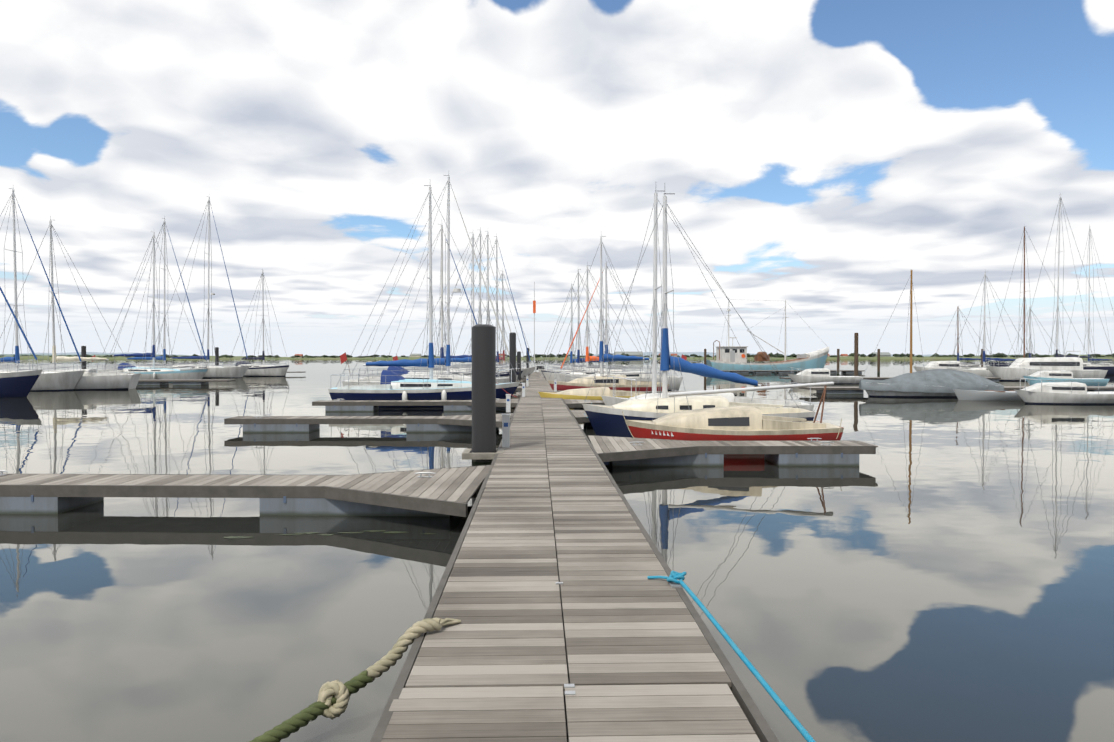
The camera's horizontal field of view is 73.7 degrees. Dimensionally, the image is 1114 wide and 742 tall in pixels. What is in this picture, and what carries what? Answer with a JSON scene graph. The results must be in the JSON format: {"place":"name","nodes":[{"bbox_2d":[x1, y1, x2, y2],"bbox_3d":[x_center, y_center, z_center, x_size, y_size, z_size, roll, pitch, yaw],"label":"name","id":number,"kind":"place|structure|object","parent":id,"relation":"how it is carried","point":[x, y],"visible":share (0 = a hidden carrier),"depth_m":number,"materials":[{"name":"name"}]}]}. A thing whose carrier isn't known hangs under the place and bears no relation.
{"place":"outdoors","nodes":[
{"label":"outdoors","id":0,"kind":"place"},
{"bbox_2d":[0,352,1090,357],"bbox_3d":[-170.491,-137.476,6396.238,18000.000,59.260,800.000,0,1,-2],"label":"hills","id":1,"kind":"structure","parent":0,"point":[678,353],"depth_m":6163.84,"materials":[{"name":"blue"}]},
{"bbox_2d":[0,355,1112,358],"bbox_3d":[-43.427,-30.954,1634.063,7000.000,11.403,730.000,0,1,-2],"label":"shore land","id":2,"kind":"structure","parent":0,"point":[240,357],"depth_m":1317.92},
{"bbox_2d":[0,352,1113,358],"bbox_3d":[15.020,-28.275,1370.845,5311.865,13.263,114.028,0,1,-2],"label":"shore trees","id":3,"kind":"object","parent":2,"relation":"on","point":[771,354],"visible":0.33,"depth_m":1358.54,"materials":[{"name":"green plant"}]},
{"bbox_2d":[294,352,890,357],"bbox_3d":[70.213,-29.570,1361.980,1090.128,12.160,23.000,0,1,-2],"label":"shore buildings","id":4,"kind":"structure","parent":2,"relation":"on","point":[882,354],"depth_m":1359.86,"materials":[{"name":"grey"}]},
{"bbox_2d":[0,359,1113,741],"bbox_3d":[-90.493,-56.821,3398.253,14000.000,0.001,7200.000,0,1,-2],"label":"water","id":5,"kind":"structure","parent":0,"point":[936,569],"depth_m":7.64,"materials":[{"name":"grey liquid"}]},
{"bbox_2d":[0,287,42,397],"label":"sailboat","id":6,"kind":"object","parent":5,"relation":"on","point":[17,384],"visible":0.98,"depth_m":40.58,"materials":[{"name":"blue"}]},
{"bbox_2d":[0,188,84,390],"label":"sailboat","id":7,"kind":"object","parent":5,"relation":"on","point":[61,381],"visible":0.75,"depth_m":48.87,"materials":[{"name":"white"}]},
{"bbox_2d":[0,216,140,389],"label":"sailboat","id":8,"kind":"object","parent":5,"relation":"on","point":[92,379],"visible":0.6,"depth_m":50.26,"materials":[{"name":"white"}]},
{"bbox_2d":[81,346,85,368],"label":"pile","id":9,"kind":"object","parent":5,"relation":"in","point":[83,351],"visible":0.5,"depth_m":68.62,"materials":[{"name":"grey"}]},
{"bbox_2d":[88,233,207,382],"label":"sailboat","id":10,"kind":"object","parent":5,"relation":"on","point":[160,373],"visible":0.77,"depth_m":65.65,"materials":[{"name":"white"}]},
{"bbox_2d":[97,216,208,379],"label":"sailboat","id":11,"kind":"object","parent":5,"relation":"on","point":[157,357],"visible":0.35,"depth_m":72.88,"materials":[{"name":"white"}]},
{"bbox_2d":[137,380,235,384],"bbox_3d":[-47.809,1.022,58.704,43.699,0.608,1.600,0,1,-2],"label":"pontoon","id":12,"kind":"object","parent":5,"relation":"on","point":[175,382],"visible":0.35,"depth_m":58.44,"materials":[{"name":"grey"}]},
{"bbox_2d":[146,197,249,377],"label":"sailboat","id":13,"kind":"object","parent":5,"relation":"on","point":[216,371],"visible":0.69,"depth_m":80.82,"materials":[{"name":"white"}]},
{"bbox_2d":[215,347,218,364],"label":"pile","id":14,"kind":"object","parent":5,"relation":"in","point":[217,355],"visible":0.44,"depth_m":86.73,"materials":[{"name":"grey"}]},
{"bbox_2d":[0,464,495,516],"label":"finger","id":15,"kind":"object","parent":5,"relation":"on","point":[448,492],"visible":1,"depth_m":10.17},
{"bbox_2d":[220,270,288,375],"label":"sailboat","id":16,"kind":"object","parent":5,"relation":"on","point":[263,369],"visible":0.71,"depth_m":87.77,"materials":[{"name":"white"}]},
{"bbox_2d":[224,530,435,537],"bbox_3d":[-0.484,1.990,8.676,5.806,0.001,3.986,-1,1,-31],"label":"water algae scum","id":17,"kind":"object","parent":5,"relation":"on","point":[327,534],"visible":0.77,"depth_m":9.07,"materials":[{"name":"green plant"}]},
{"bbox_2d":[224,413,512,432],"bbox_3d":[-5.452,1.622,21.897,8.235,0.664,3.295,0,1,-1],"label":"finger","id":18,"kind":"object","parent":5,"relation":"on","point":[307,424],"visible":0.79,"depth_m":21.40},
{"bbox_2d":[312,398,518,411],"bbox_3d":[-5.677,1.477,30.285,8.235,0.664,3.295,0,1,-2],"label":"finger","id":19,"kind":"object","parent":5,"relation":"on","point":[339,405],"visible":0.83,"depth_m":29.78},
{"bbox_2d":[359,225,476,378],"bbox_3d":[-8.164,-4.022,47.203,8.500,11.192,3.218,0,1,-6],"label":"sailboat","id":20,"kind":"object","parent":5,"relation":"on","point":[441,312],"visible":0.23,"depth_m":47.21,"materials":[{"name":"white"}]},
{"bbox_2d":[328,185,519,407],"bbox_3d":[-5.811,-3.367,33.212,8.300,10.369,3.218,0,1,-5],"label":"sailboat","id":21,"kind":"object","parent":5,"relation":"on","point":[392,385],"visible":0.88,"depth_m":32.41,"materials":[{"name":"blue"}]},
{"bbox_2d":[340,175,517,386],"bbox_3d":[-6.740,-4.429,39.139,9.400,12.286,3.418,0,1,-4],"label":"sailboat","id":22,"kind":"object","parent":5,"relation":"on","point":[399,371],"visible":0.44,"depth_m":39.09,"materials":[{"name":"white"}]},
{"bbox_2d":[393,234,519,377],"bbox_3d":[-7.300,-4.395,53.675,9.200,11.715,2.799,0,1,-3],"label":"sailboat","id":23,"kind":"object","parent":5,"relation":"on","point":[469,359],"visible":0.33,"depth_m":53.63,"materials":[{"name":"white"}]},
{"bbox_2d":[414,227,522,379],"bbox_3d":[-7.282,-5.345,61.737,9.000,13.335,2.799,0,0,-4],"label":"sailboat","id":24,"kind":"object","parent":5,"relation":"on","point":[480,322],"visible":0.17,"depth_m":61.69,"materials":[{"name":"white"}]},
{"bbox_2d":[437,232,527,377],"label":"sailboat","id":25,"kind":"object","parent":5,"relation":"on","point":[523,370],"visible":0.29,"depth_m":68.16,"materials":[{"name":"white"}]},
{"bbox_2d":[462,324,504,465],"bbox_3d":[-1.371,1.018,13.919,0.750,3.769,0.750,0,1,-2],"label":"pile","id":26,"kind":"object","parent":5,"relation":"in","point":[482,451],"visible":0.77,"depth_m":13.71,"materials":[{"name":"grey"}]},
{"bbox_2d":[452,236,531,375],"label":"sailboat","id":27,"kind":"object","parent":5,"relation":"on","point":[528,370],"visible":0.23,"depth_m":76.59,"materials":[{"name":"white"}]},
{"bbox_2d":[455,270,535,373],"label":"sailboat","id":28,"kind":"object","parent":5,"relation":"on","point":[503,359],"visible":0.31,"depth_m":82.57,"materials":[{"name":"white"}]},
{"bbox_2d":[509,332,518,394],"bbox_3d":[-2.136,0.332,35.898,0.620,4.379,0.620,0,1,-2],"label":"pile","id":29,"kind":"object","parent":5,"relation":"in","point":[512,347],"visible":0.48,"depth_m":35.75,"materials":[{"name":"grey"}]},
{"bbox_2d":[511,392,521,398],"bbox_3d":[-5.838,1.372,36.319,8.235,0.664,3.295,0,1,-2],"label":"finger","id":30,"kind":"object","parent":5,"relation":"on","point":[518,396],"depth_m":34.96},
{"bbox_2d":[516,351,522,382],"bbox_3d":[-2.963,0.310,57.887,0.620,3.660,0.620,0,1,-2],"label":"pile","id":31,"kind":"object","parent":5,"relation":"in","point":[519,363],"visible":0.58,"depth_m":57.74,"materials":[{"name":"grey"}]},
{"bbox_2d":[526,348,528,377],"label":"pile","id":32,"kind":"object","parent":5,"relation":"in","point":[527,360],"visible":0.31,"depth_m":79.73,"materials":[{"name":"grey"}]},
{"bbox_2d":[533,282,535,371],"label":"marker pole","id":33,"kind":"object","parent":5,"relation":"on","point":[534,306],"visible":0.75,"depth_m":95.71,"materials":[{"name":"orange metal"}]},
{"bbox_2d":[370,372,778,741],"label":"walkway","id":34,"kind":"structure","parent":5,"relation":"on","point":[576,624],"depth_m":4.75,"materials":[{"name":"grey wood"}]},
{"bbox_2d":[249,617,460,741],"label":"mooring rope","id":35,"kind":"object","parent":34,"relation":"on","point":[333,700],"visible":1,"depth_m":4.21,"materials":[{"name":"fabric"}]},
{"bbox_2d":[501,414,509,447],"bbox_3d":[-0.998,1.167,14.532,0.170,0.650,0.150,0,1,-2],"label":"pedestal","id":36,"kind":"object","parent":34,"relation":"on","point":[505,430],"visible":1,"depth_m":14.47,"materials":[{"name":"grey plastic"}]},
{"bbox_2d":[506,394,510,411],"bbox_3d":[-1.568,1.039,23.920,0.170,0.580,0.150,0,1,-2],"label":"pedestal","id":37,"kind":"object","parent":34,"relation":"on","point":[508,402],"visible":1,"depth_m":23.86,"materials":[{"name":"grey plastic"}]},
{"bbox_2d":[522,383,525,396],"bbox_3d":[-1.502,0.849,33.423,0.170,0.630,0.150,0,1,-2],"label":"pedestal","id":38,"kind":"object","parent":34,"relation":"on","point":[523,389],"visible":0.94,"depth_m":33.36,"materials":[{"name":"grey plastic"}]},
{"bbox_2d":[554,379,556,390],"bbox_3d":[-0.089,0.753,38.962,0.170,0.630,0.150,0,1,-2],"label":"pedestal","id":39,"kind":"object","parent":34,"relation":"on","point":[555,384],"visible":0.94,"depth_m":38.90,"materials":[{"name":"grey plastic"}]},
{"bbox_2d":[647,571,815,741],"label":"blue rope","id":40,"kind":"object","parent":34,"relation":"on","point":[672,578],"visible":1,"depth_m":4.41,"materials":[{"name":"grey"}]},
{"bbox_2d":[538,284,616,375],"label":"sailboat","id":41,"kind":"object","parent":5,"relation":"on","point":[571,351],"visible":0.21,"depth_m":70.81,"materials":[{"name":"white"}]},
{"bbox_2d":[570,410,591,426],"bbox_3d":[3.774,1.593,23.601,6.623,0.664,3.295,0,1,-2],"label":"finger","id":42,"kind":"object","parent":5,"relation":"on","point":[580,416],"visible":0.08,"depth_m":22.99},
{"bbox_2d":[563,399,604,409],"bbox_3d":[3.602,1.481,30.062,6.623,0.664,3.295,0,1,-1],"label":"finger","id":43,"kind":"object","parent":5,"relation":"on","point":[575,404],"visible":0.23,"depth_m":29.21},
{"bbox_2d":[541,269,632,378],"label":"sailboat","id":44,"kind":"object","parent":5,"relation":"on","point":[579,359],"visible":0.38,"depth_m":62.82,"materials":[{"name":"white"}]},
{"bbox_2d":[538,387,647,399],"bbox_3d":[1.761,1.269,33.015,5.200,1.104,2.000,0,1,-3],"label":"boat","id":45,"kind":"object","parent":5,"relation":"on","point":[595,393],"visible":0.4,"depth_m":32.40,"materials":[{"name":"yellow"}]},
{"bbox_2d":[543,265,651,380],"bbox_3d":[3.128,-3.401,55.991,8.500,9.645,2.799,0,1,-3],"label":"sailboat","id":46,"kind":"object","parent":5,"relation":"on","point":[547,374],"visible":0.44,"depth_m":55.84,"materials":[{"name":"white"}]},
{"bbox_2d":[548,236,668,390],"bbox_3d":[2.772,-3.014,40.986,6.600,9.392,2.400,0,1,0],"label":"sailboat","id":47,"kind":"object","parent":5,"relation":"on","point":[601,380],"visible":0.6,"depth_m":40.40,"materials":[{"name":"white"}]},
{"bbox_2d":[558,263,686,390],"bbox_3d":[4.227,-2.940,48.589,8.400,8.980,3.218,0,0,-2],"label":"sailboat","id":48,"kind":"object","parent":5,"relation":"on","point":[676,381],"visible":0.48,"depth_m":48.13,"materials":[{"name":"white"}]},
{"bbox_2d":[558,390,686,392],"bbox_3d":[3.580,1.332,38.605,7.035,0.664,3.295,0,1,-2],"label":"finger","id":49,"kind":"object","parent":5,"relation":"on","point":[647,391],"visible":0.19,"depth_m":38.80},
{"bbox_2d":[582,193,814,437],"bbox_3d":[3.643,-1.464,19.775,6.000,7.030,2.200,0,2,-4],"label":"boat","id":50,"kind":"object","parent":5,"relation":"on","point":[606,420],"visible":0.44,"depth_m":19.51,"materials":[{"name":"blue"}]},
{"bbox_2d":[704,349,705,364],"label":"pile","id":51,"kind":"object","parent":5,"relation":"in","point":[705,356],"visible":0.44,"depth_m":104.36,"materials":[{"name":"brown"}]},
{"bbox_2d":[601,193,813,410],"bbox_3d":[4.516,-1.898,22.835,6.300,7.791,2.300,0,1,-2],"label":"boat","id":52,"kind":"object","parent":5,"relation":"on","point":[613,400],"visible":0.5,"depth_m":22.71,"materials":[{"name":"white"}]},
{"bbox_2d":[587,435,877,465],"bbox_3d":[3.535,1.738,15.214,5.699,0.664,3.295,0,1,-1],"label":"finger","id":53,"kind":"object","parent":5,"relation":"on","point":[621,451],"visible":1,"depth_m":14.73},
{"bbox_2d":[626,382,843,454],"bbox_3d":[4.030,1.183,17.258,4.902,1.822,1.950,-1,2,-3],"label":"boat","id":54,"kind":"object","parent":5,"relation":"on","point":[741,423],"visible":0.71,"depth_m":16.61,"materials":[{"name":"red"}]},
{"bbox_2d":[706,299,828,372],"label":"trawler","id":55,"kind":"object","parent":5,"relation":"on","point":[728,357],"visible":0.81,"depth_m":108.84,"materials":[{"name":"teal"}]},
{"bbox_2d":[721,370,864,372],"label":"pontoon","id":56,"kind":"object","parent":5,"relation":"on","point":[783,371],"visible":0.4,"depth_m":104.11,"materials":[{"name":"grey"}]},
{"bbox_2d":[788,367,862,383],"bbox_3d":[22.407,0.507,62.562,6.000,1.603,2.299,0,2,0],"label":"motorboat","id":57,"kind":"object","parent":5,"relation":"on","point":[818,375],"visible":0.88,"depth_m":61.79,"materials":[{"name":"white plastic"}]},
{"bbox_2d":[837,349,839,373],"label":"pile","id":58,"kind":"object","parent":5,"relation":"in","point":[838,357],"visible":0.81,"depth_m":100.87,"materials":[{"name":"brown"}]},
{"bbox_2d":[854,333,857,375],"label":"pile","id":59,"kind":"object","parent":5,"relation":"in","point":[855,354],"visible":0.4,"depth_m":66.53,"materials":[{"name":"brown"}]},
{"bbox_2d":[877,349,879,373],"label":"pile","id":60,"kind":"object","parent":5,"relation":"in","point":[878,361],"visible":0.75,"depth_m":100.99,"materials":[{"name":"brown"}]},
{"bbox_2d":[780,377,1000,381],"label":"pontoon","id":61,"kind":"object","parent":5,"relation":"on","point":[994,379],"visible":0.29,"depth_m":66.22,"materials":[{"name":"grey"}]},
{"bbox_2d":[859,270,1003,396],"bbox_3d":[20.690,-1.986,41.495,7.644,7.320,2.853,0,1,-3],"label":"covered boat","id":62,"kind":"object","parent":5,"relation":"on","point":[936,383],"visible":0.9,"depth_m":40.74,"materials":[{"name":"grey fabric"}]},
{"bbox_2d":[913,361,973,371],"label":"boat","id":63,"kind":"object","parent":5,"relation":"on","point":[939,365],"visible":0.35,"depth_m":84.30,"materials":[{"name":"white plastic"}]},
{"bbox_2d":[799,386,1113,394],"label":"pontoon","id":64,"kind":"object","parent":5,"relation":"on","point":[843,390],"visible":0.23,"depth_m":43.78,"materials":[{"name":"grey"}]},
{"bbox_2d":[933,306,1002,368],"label":"sailboat","id":65,"kind":"object","parent":5,"relation":"on","point":[963,358],"visible":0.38,"depth_m":106.48,"materials":[{"name":"white"}]},
{"bbox_2d":[953,389,1022,400],"bbox_3d":[22.701,1.208,38.077,4.825,1.050,1.698,-1,1,0],"label":"grey dinghy","id":66,"kind":"object","parent":5,"relation":"on","point":[993,395],"visible":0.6,"depth_m":37.51,"materials":[{"name":"grey"}]},
{"bbox_2d":[947,272,1031,376],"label":"sailboat","id":67,"kind":"object","parent":5,"relation":"on","point":[983,371],"visible":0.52,"depth_m":76.02,"materials":[{"name":"white"}]},
{"bbox_2d":[1007,307,1061,361],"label":"sailboat","id":68,"kind":"object","parent":5,"relation":"on","point":[1029,354],"visible":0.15,"depth_m":111.82,"materials":[{"name":"blue"}]},
{"bbox_2d":[987,227,1095,366],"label":"sailboat","id":69,"kind":"object","parent":5,"relation":"on","point":[1023,330],"visible":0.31,"depth_m":101.80,"materials":[{"name":"white"}]},
{"bbox_2d":[986,350,1107,380],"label":"motor cruiser","id":70,"kind":"object","parent":5,"relation":"on","point":[1014,371],"visible":0.75,"depth_m":69.15,"materials":[{"name":"white plastic"}]},
{"bbox_2d":[1015,378,1113,403],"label":"boat","id":71,"kind":"object","parent":5,"relation":"on","point":[1067,392],"visible":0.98,"depth_m":34.48,"materials":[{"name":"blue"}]},
{"bbox_2d":[1017,194,1113,374],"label":"sailboat","id":72,"kind":"object","parent":5,"relation":"on","point":[1109,368],"visible":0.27,"depth_m":96.40,"materials":[{"name":"white"}]},
{"bbox_2d":[1023,368,1108,385],"bbox_3d":[37.974,0.621,55.983,6.000,1.603,2.299,0,1,-4],"label":"boat","id":73,"kind":"object","parent":5,"relation":"on","point":[1056,375],"visible":0.69,"depth_m":55.22,"materials":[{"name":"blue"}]},
{"bbox_2d":[1064,226,1113,365],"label":"sailboat","id":74,"kind":"object","parent":5,"relation":"on","point":[1088,325],"visible":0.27,"depth_m":122.12,"materials":[{"name":"blue"}]},
{"bbox_2d":[0,0,1113,356],"label":"sky","id":75,"kind":"structure","parent":0,"point":[815,155],"materials":[{"name":"white"}]}
]}

